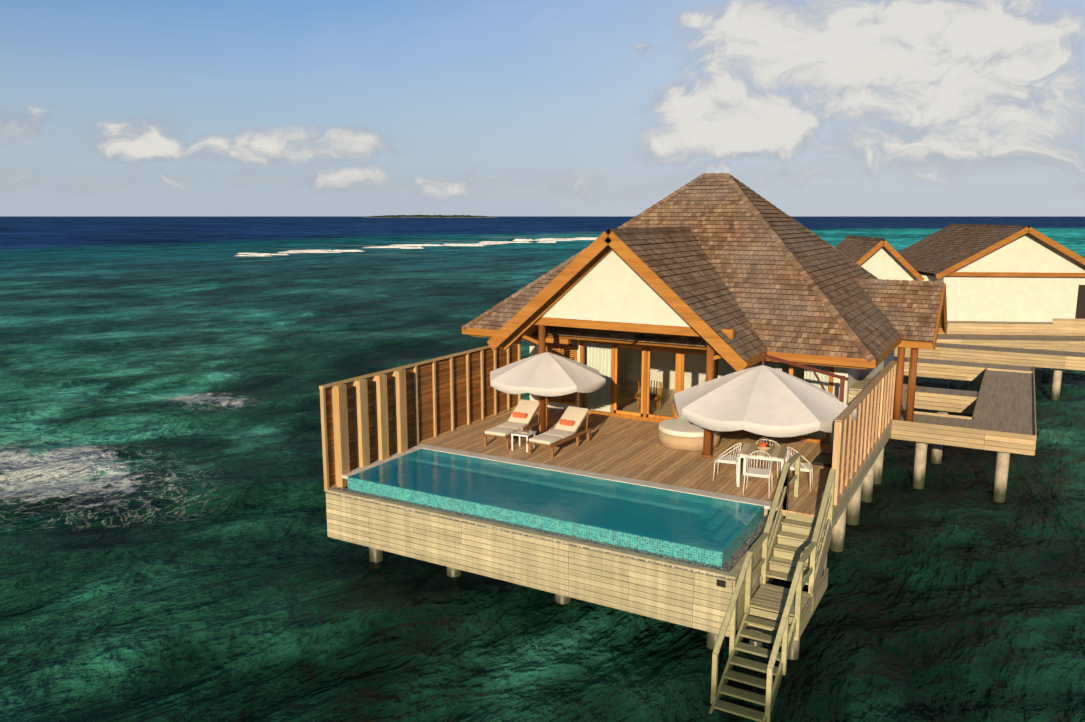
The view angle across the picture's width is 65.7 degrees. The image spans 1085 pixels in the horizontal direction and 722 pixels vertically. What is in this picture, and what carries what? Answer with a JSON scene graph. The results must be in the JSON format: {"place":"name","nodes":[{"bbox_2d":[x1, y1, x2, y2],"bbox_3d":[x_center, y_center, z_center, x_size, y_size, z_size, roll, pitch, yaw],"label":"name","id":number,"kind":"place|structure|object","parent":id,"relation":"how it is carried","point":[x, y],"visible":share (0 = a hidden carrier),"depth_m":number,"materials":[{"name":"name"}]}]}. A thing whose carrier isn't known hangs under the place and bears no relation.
{"place":"outdoors","nodes":[
{"label":"outdoors","id":0,"kind":"place"},
{"bbox_2d":[370,215,489,216],"bbox_3d":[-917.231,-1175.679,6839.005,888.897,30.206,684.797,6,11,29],"label":"island","id":1,"kind":"structure","parent":0,"point":[428,216],"depth_m":6813.24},
{"bbox_2d":[0,237,1084,721],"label":"sea","id":2,"kind":"structure","parent":0,"point":[170,551],"depth_m":19.61,"materials":[{"name":"teal liquid"}]},
{"bbox_2d":[236,237,597,255],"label":"whitecaps","id":3,"kind":"object","parent":2,"relation":"on","point":[482,243],"visible":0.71,"depth_m":223.38,"materials":[{"name":"liquid"}]},
{"bbox_2d":[369,448,883,649],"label":"piles","id":4,"kind":"object","parent":2,"relation":"in","point":[850,515],"visible":0.02,"depth_m":19.83,"materials":[{"name":"concrete"}]},
{"bbox_2d":[347,477,763,566],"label":"tile wall","id":5,"kind":"structure","parent":4,"relation":"on","point":[678,550],"depth_m":16.52,"materials":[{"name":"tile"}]},
{"bbox_2d":[349,449,763,551],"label":"pool water","id":6,"kind":"structure","parent":5,"relation":"on","point":[712,523],"depth_m":17.75,"materials":[{"name":"teal liquid"}]},
{"bbox_2d":[342,444,779,510],"bbox_3d":[0.141,2.805,18.323,9.348,0.066,3.068,6,11,29],"label":"coping","id":7,"kind":"object","parent":5,"relation":"on","point":[766,504],"visible":0.75,"depth_m":19.42,"materials":[{"name":"grey stone"}]},
{"bbox_2d":[344,486,823,597],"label":"joists","id":8,"kind":"object","parent":4,"relation":"on","point":[689,577],"depth_m":17.57,"materials":[{"name":"brown wood"}]},
{"bbox_2d":[324,488,778,636],"bbox_3d":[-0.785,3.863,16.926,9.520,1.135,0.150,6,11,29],"label":"cladding","id":9,"kind":"structure","parent":8,"relation":"on","point":[661,592],"depth_m":16.44,"materials":[{"name":"beige wood"}]},
{"bbox_2d":[326,487,774,580],"bbox_3d":[0.006,3.141,18.242,9.450,0.112,3.300,6,11,29],"label":"pool overflow ledge","id":10,"kind":"object","parent":9,"relation":"on","point":[740,552],"visible":0.39,"depth_m":16.29,"materials":[{"name":"teal tile"}]},
{"bbox_2d":[716,579,725,587],"bbox_3d":[3.102,3.864,14.605,0.160,0.120,0.015,6,11,29],"label":"wall light","id":11,"kind":"object","parent":9,"relation":"attached to","point":[720,583],"visible":0.93,"depth_m":14.60,"materials":[{"name":"black metal"}]},
{"bbox_2d":[420,384,907,518],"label":"deck","id":12,"kind":"structure","parent":8,"relation":"on","point":[626,447],"depth_m":20.85,"materials":[{"name":"brown wood"}]},
{"bbox_2d":[320,340,520,489],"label":"fence posts","id":13,"kind":"object","parent":12,"relation":"on","point":[340,424],"visible":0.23,"depth_m":20.24,"materials":[{"name":"brown wood"}]},
{"bbox_2d":[319,345,515,487],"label":"fence rails","id":14,"kind":"object","parent":13,"relation":"attached to","point":[396,369],"visible":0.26,"depth_m":21.86,"materials":[{"name":"brown wood"}]},
{"bbox_2d":[325,341,517,486],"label":"fence louvres","id":15,"kind":"object","parent":14,"relation":"attached to","point":[425,398],"visible":0.44,"depth_m":22.42,"materials":[{"name":"brown wood"}]},
{"bbox_2d":[482,407,540,448],"bbox_3d":[-0.771,1.699,22.297,0.720,0.778,2.000,5,11,27],"label":"lounger frame","id":16,"kind":"object","parent":12,"relation":"on","point":[507,437],"visible":0.27,"depth_m":22.09,"materials":[{"name":"brown wood"}]},
{"bbox_2d":[484,399,538,436],"bbox_3d":[-0.772,1.486,22.258,0.620,0.541,1.953,5,11,27],"label":"lounger cushion","id":17,"kind":"object","parent":16,"relation":"on","point":[512,424],"visible":0.92,"depth_m":22.45,"materials":[{"name":"beige fabric"}]},
{"bbox_2d":[512,412,526,418],"bbox_3d":[-0.607,1.456,22.572,0.400,0.149,0.149,5,11,27],"label":"pillow","id":18,"kind":"object","parent":17,"relation":"on","point":[519,415],"visible":0.98,"depth_m":22.50,"materials":[{"name":"orange fabric"}]},
{"bbox_2d":[511,429,535,451],"bbox_3d":[-0.483,2.030,21.370,0.480,0.440,0.480,4,11,24],"label":"side table","id":19,"kind":"object","parent":12,"relation":"on","point":[520,434],"visible":0.96,"depth_m":21.23,"materials":[{"name":"white wood"}]},
{"bbox_2d":[531,426,547,436],"bbox_3d":[0.108,1.903,22.525,0.600,0.300,0.600,6,11,29],"label":"umbrella base","id":20,"kind":"object","parent":12,"relation":"on","point":[546,429],"visible":0.29,"depth_m":22.49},
{"bbox_2d":[545,346,547,426],"bbox_3d":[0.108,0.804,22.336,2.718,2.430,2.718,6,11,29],"label":"umbrella pole","id":21,"kind":"object","parent":12,"relation":"on","point":[546,349],"visible":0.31,"depth_m":22.39,"materials":[{"name":"brown wood"}]},
{"bbox_2d":[527,413,590,457],"bbox_3d":[0.440,1.836,21.504,0.720,0.778,2.000,6,12,32],"label":"lounger frame","id":22,"kind":"object","parent":12,"relation":"on","point":[577,435],"visible":0.42,"depth_m":21.31,"materials":[{"name":"brown wood"}]},
{"bbox_2d":[529,406,588,444],"bbox_3d":[0.438,1.623,21.465,0.620,0.541,1.953,6,12,32],"label":"lounger cushion","id":23,"kind":"object","parent":22,"relation":"on","point":[576,415],"visible":1,"depth_m":21.61,"materials":[{"name":"white fabric"}]},
{"bbox_2d":[559,419,574,425],"bbox_3d":[0.629,1.595,21.763,0.400,0.149,0.149,6,12,32],"label":"pillow","id":24,"kind":"object","parent":23,"relation":"on","point":[566,422],"visible":0.98,"depth_m":21.70,"materials":[{"name":"orange fabric"}]},
{"bbox_2d":[658,428,720,450],"bbox_3d":[3.819,1.963,21.908,1.600,0.330,1.600,-8,13,-40],"label":"daybed base","id":25,"kind":"object","parent":12,"relation":"on","point":[680,443],"visible":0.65,"depth_m":21.25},
{"bbox_2d":[659,418,719,437],"bbox_3d":[3.819,1.732,21.868,1.580,0.140,1.580,-8,13,-40],"label":"daybed cushion","id":26,"kind":"object","parent":25,"relation":"on","point":[678,427],"visible":0.62,"depth_m":21.49,"materials":[{"name":"white fabric"}]},
{"bbox_2d":[556,383,832,444],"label":"room floor","id":27,"kind":"structure","parent":12,"relation":"on","point":[630,404],"depth_m":27.02,"materials":[{"name":"brown wood"}]},
{"bbox_2d":[634,380,673,414],"bbox_3d":[3.861,1.142,25.324,2.300,0.852,0.834,6,11,29],"label":"chair","id":28,"kind":"object","parent":27,"relation":"on","point":[653,396],"depth_m":25.69,"materials":[{"name":"wood"}]},
{"bbox_2d":[530,250,894,444],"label":"walls","id":29,"kind":"structure","parent":12,"relation":"on","point":[612,286],"depth_m":21.65,"materials":[{"name":"paint"}]},
{"bbox_2d":[471,317,866,368],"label":"tie beams","id":30,"kind":"structure","parent":29,"relation":"attached to","point":[643,328],"depth_m":21.33,"materials":[{"name":"orange wood"}]},
{"bbox_2d":[546,339,833,443],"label":"frames","id":31,"kind":"structure","parent":29,"relation":"attached to","point":[644,415],"depth_m":24.28,"materials":[{"name":"orange wood"}]},
{"bbox_2d":[583,344,829,439],"bbox_3d":[4.314,0.745,23.502,7.200,2.050,0.001,6,11,29],"label":"glass front","id":32,"kind":"object","parent":31,"relation":"on","point":[662,378],"depth_m":24.21,"materials":[{"name":"clear glass"}]},
{"bbox_2d":[586,343,829,438],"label":"curtains","id":33,"kind":"object","parent":29,"relation":"attached to","point":[603,401],"depth_m":25.02,"materials":[{"name":"white fabric"}]},
{"bbox_2d":[524,225,944,350],"bbox_3d":[5.367,-3.319,26.060,12.650,4.754,13.300,6,11,29],"label":"roof underside","id":34,"kind":"object","parent":29,"relation":"on","point":[531,329],"visible":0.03,"depth_m":23.52,"materials":[{"name":"orange wood"}]},
{"bbox_2d":[622,332,671,340],"bbox_3d":[2.639,-0.871,22.369,1.471,0.620,1.404,6,11,29],"label":"fan","id":35,"kind":"object","parent":34,"relation":"hanging from","point":[641,336],"visible":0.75,"depth_m":22.47},
{"bbox_2d":[462,173,943,361],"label":"roof shingles","id":36,"kind":"object","parent":34,"relation":"on","point":[714,252],"visible":0.81,"depth_m":23.42,"materials":[{"name":"brown wood"}]},
{"bbox_2d":[462,231,946,371],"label":"fascia","id":37,"kind":"structure","parent":34,"relation":"attached to","point":[537,307],"depth_m":20.82,"materials":[{"name":"orange wood"}]},
{"bbox_2d":[537,325,917,457],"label":"columns","id":38,"kind":"structure","parent":12,"relation":"on","point":[707,438],"depth_m":23.91,"materials":[{"name":"brown wood"}]},
{"bbox_2d":[713,442,741,483],"bbox_3d":[4.184,2.232,18.932,0.568,0.871,0.561,4,10,21],"label":"chair frame","id":39,"kind":"object","parent":12,"relation":"on","point":[739,443],"visible":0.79,"depth_m":18.73,"materials":[{"name":"white metal"}]},
{"bbox_2d":[716,454,737,462],"bbox_3d":[4.171,2.201,18.932,0.460,0.050,0.480,4,10,21],"label":"seat cushion","id":40,"kind":"object","parent":39,"relation":"on","point":[726,458],"visible":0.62,"depth_m":18.86,"materials":[{"name":"white fabric"}]},
{"bbox_2d":[743,450,771,498],"bbox_3d":[4.613,2.400,17.952,0.561,0.871,0.568,4,10,21],"label":"chair frame","id":41,"kind":"object","parent":12,"relation":"on","point":[770,473],"visible":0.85,"depth_m":18.03,"materials":[{"name":"white metal"}]},
{"bbox_2d":[746,467,769,476],"bbox_3d":[4.608,2.373,17.934,0.480,0.050,0.460,4,10,21],"label":"seat cushion","id":42,"kind":"object","parent":41,"relation":"on","point":[758,472],"visible":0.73,"depth_m":17.83,"materials":[{"name":"white fabric"}]},
{"bbox_2d":[737,448,788,491],"bbox_3d":[4.896,2.353,18.666,0.980,0.720,0.980,4,10,21],"label":"table frame","id":43,"kind":"object","parent":12,"relation":"on","point":[785,459],"visible":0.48,"depth_m":18.34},
{"bbox_2d":[738,443,786,458],"bbox_3d":[4.893,1.986,18.604,0.955,0.025,0.960,4,10,21],"label":"table top","id":44,"kind":"object","parent":43,"relation":"on","point":[776,452],"visible":0.69,"depth_m":18.50,"materials":[{"name":"beige wood"}]},
{"bbox_2d":[756,445,771,450],"bbox_3d":[4.896,1.932,18.593,0.340,0.085,0.340,4,10,21],"label":"bowl","id":45,"kind":"object","parent":44,"relation":"on","point":[766,448],"visible":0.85,"depth_m":18.51,"materials":[{"name":"ceramic"}]},
{"bbox_2d":[753,439,779,476],"bbox_3d":[5.178,2.159,19.354,0.561,0.871,0.568,4,10,21],"label":"chair frame","id":46,"kind":"object","parent":12,"relation":"on","point":[769,444],"visible":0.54,"depth_m":19.08,"materials":[{"name":"white metal"}]},
{"bbox_2d":[736,353,848,401],"bbox_3d":[5.043,1.187,19.343,3.379,2.790,3.528,6,11,29],"label":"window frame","id":47,"kind":"object","parent":12,"relation":"on","point":[843,379],"visible":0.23,"depth_m":19.62,"materials":[{"name":"brown wood"}]},
{"bbox_2d":[787,447,812,491],"bbox_3d":[5.607,2.327,18.375,0.568,0.871,0.561,4,10,21],"label":"chair frame","id":48,"kind":"object","parent":12,"relation":"on","point":[788,454],"visible":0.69,"depth_m":18.29,"materials":[{"name":"white metal"}]},
{"bbox_2d":[790,463,811,470],"bbox_3d":[5.620,2.299,18.364,0.460,0.050,0.480,4,10,21],"label":"seat cushion","id":49,"kind":"object","parent":48,"relation":"on","point":[806,465],"visible":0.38,"depth_m":18.26,"materials":[{"name":"white fabric"}]},
{"bbox_2d":[832,360,896,525],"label":"fence posts","id":50,"kind":"object","parent":12,"relation":"on","point":[885,372],"visible":0.92,"depth_m":19.63,"materials":[{"name":"beige wood"}]},
{"bbox_2d":[839,370,893,492],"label":"fence slats","id":51,"kind":"object","parent":50,"relation":"attached to","point":[860,431],"visible":0.17,"depth_m":19.65,"materials":[{"name":"brown wood"}]},
{"bbox_2d":[827,385,916,528],"bbox_3d":[9.383,2.161,23.103,0.035,0.395,15.194,6,11,29],"label":"deck edge","id":52,"kind":"object","parent":12,"relation":"attached to","point":[849,492],"visible":0.67,"depth_m":19.76,"materials":[{"name":"wood"}]},
{"bbox_2d":[709,607,796,721],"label":"stairs","id":53,"kind":"structure","parent":2,"relation":"on","point":[726,689],"depth_m":13.93,"materials":[{"name":"beige wood"}]},
{"bbox_2d":[711,453,835,721],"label":"stair rails","id":54,"kind":"object","parent":53,"relation":"on","point":[811,550],"visible":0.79,"depth_m":14.89,"materials":[{"name":"beige wood"}]},
{"bbox_2d":[747,512,831,640],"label":"stairs","id":55,"kind":"structure","parent":54,"relation":"attached to","point":[769,597],"depth_m":15.99,"materials":[{"name":"brown wood"}]},
{"bbox_2d":[749,607,801,659],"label":"stair piles","id":56,"kind":"object","parent":2,"relation":"in","point":[794,651],"depth_m":14.93,"materials":[{"name":"concrete"}]},
{"bbox_2d":[896,346,1050,381],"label":"piles","id":57,"kind":"object","parent":2,"relation":"in","point":[1045,374],"visible":0.15,"depth_m":40.35,"materials":[{"name":"wood"}]},
{"bbox_2d":[893,354,1062,501],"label":"support piles","id":58,"kind":"object","parent":2,"relation":"in","point":[1001,476],"visible":0.25,"depth_m":24.52,"materials":[{"name":"concrete"}]},
{"bbox_2d":[0,216,1084,239],"bbox_3d":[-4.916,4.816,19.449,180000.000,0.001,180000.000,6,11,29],"label":"sea","id":59,"kind":"structure","parent":0,"point":[165,227],"depth_m":676.85,"materials":[{"name":"blue liquid"}]},
{"bbox_2d":[0,0,1084,215],"label":"sky","id":60,"kind":"structure","parent":0,"point":[108,107],"materials":[{"name":"blue"}]},
{"bbox_2d":[490,352,605,396],"bbox_3d":[0.108,0.198,22.231,3.146,0.880,3.146,6,11,29],"label":"umbrella canopy","id":61,"kind":"object","parent":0,"point":[547,374],"visible":1,"depth_m":21.40,"materials":[{"name":"white fabric"}]},
{"bbox_2d":[674,365,856,436],"bbox_3d":[5.006,0.675,19.189,4.105,1.190,4.105,6,11,29],"label":"umbrella canopy","id":62,"kind":"object","parent":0,"point":[792,406],"visible":1,"depth_m":18.16,"materials":[{"name":"white fabric"}]},
{"bbox_2d":[812,452,832,466],"bbox_3d":[7.108,2.409,20.258,1.000,0.070,1.000,6,11,29],"label":"umbrella base","id":63,"kind":"object","parent":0,"point":[822,459],"visible":0.48,"depth_m":20.18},
{"bbox_2d":[848,377,873,404],"bbox_3d":[8.538,1.321,22.309,0.560,1.480,1.750,6,11,29],"label":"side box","id":64,"kind":"object","parent":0,"point":[858,386],"visible":0.06,"depth_m":21.66,"materials":[{"name":"beige wood"}]},
{"bbox_2d":[894,343,1084,439],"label":"walkway deck","id":65,"kind":"structure","parent":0,"point":[1005,402],"depth_m":28.00,"materials":[{"name":"brown wood"}]},
{"bbox_2d":[891,347,1084,455],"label":"walk skirt","id":66,"kind":"object","parent":65,"relation":"attached to","point":[1013,440],"visible":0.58,"depth_m":27.76,"materials":[{"name":"beige wood"}]},
{"bbox_2d":[937,321,1084,343],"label":"deck","id":67,"kind":"structure","parent":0,"point":[1011,337],"depth_m":41.52,"materials":[{"name":"beige wood"}]},
{"bbox_2d":[860,233,1084,321],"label":"walls","id":68,"kind":"structure","parent":67,"relation":"on","point":[1009,299],"depth_m":47.10,"materials":[{"name":"paint"}]},
{"bbox_2d":[835,224,1029,273],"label":"roof","id":69,"kind":"structure","parent":68,"relation":"on","point":[943,249],"depth_m":50.84,"materials":[{"name":"brown wood"}]},
{"bbox_2d":[856,227,1084,280],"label":"barge","id":70,"kind":"object","parent":69,"relation":"attached to","point":[949,271],"visible":0.85,"depth_m":46.54,"materials":[{"name":"orange wood"}]},
{"bbox_2d":[882,228,1028,278],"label":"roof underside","id":71,"kind":"structure","parent":68,"relation":"attached to","point":[920,271],"depth_m":48.71,"materials":[{"name":"orange wood"}]},
{"bbox_2d":[1075,285,1084,318],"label":"door","id":72,"kind":"structure","parent":68,"relation":"attached to","point":[1080,310],"depth_m":46.81,"materials":[{"name":"brown"}]},
{"bbox_2d":[936,318,1084,352],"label":"skirt","id":73,"kind":"object","parent":67,"relation":"attached to","point":[1065,327],"visible":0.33,"depth_m":41.65,"materials":[{"name":"beige wood"}]}
]}

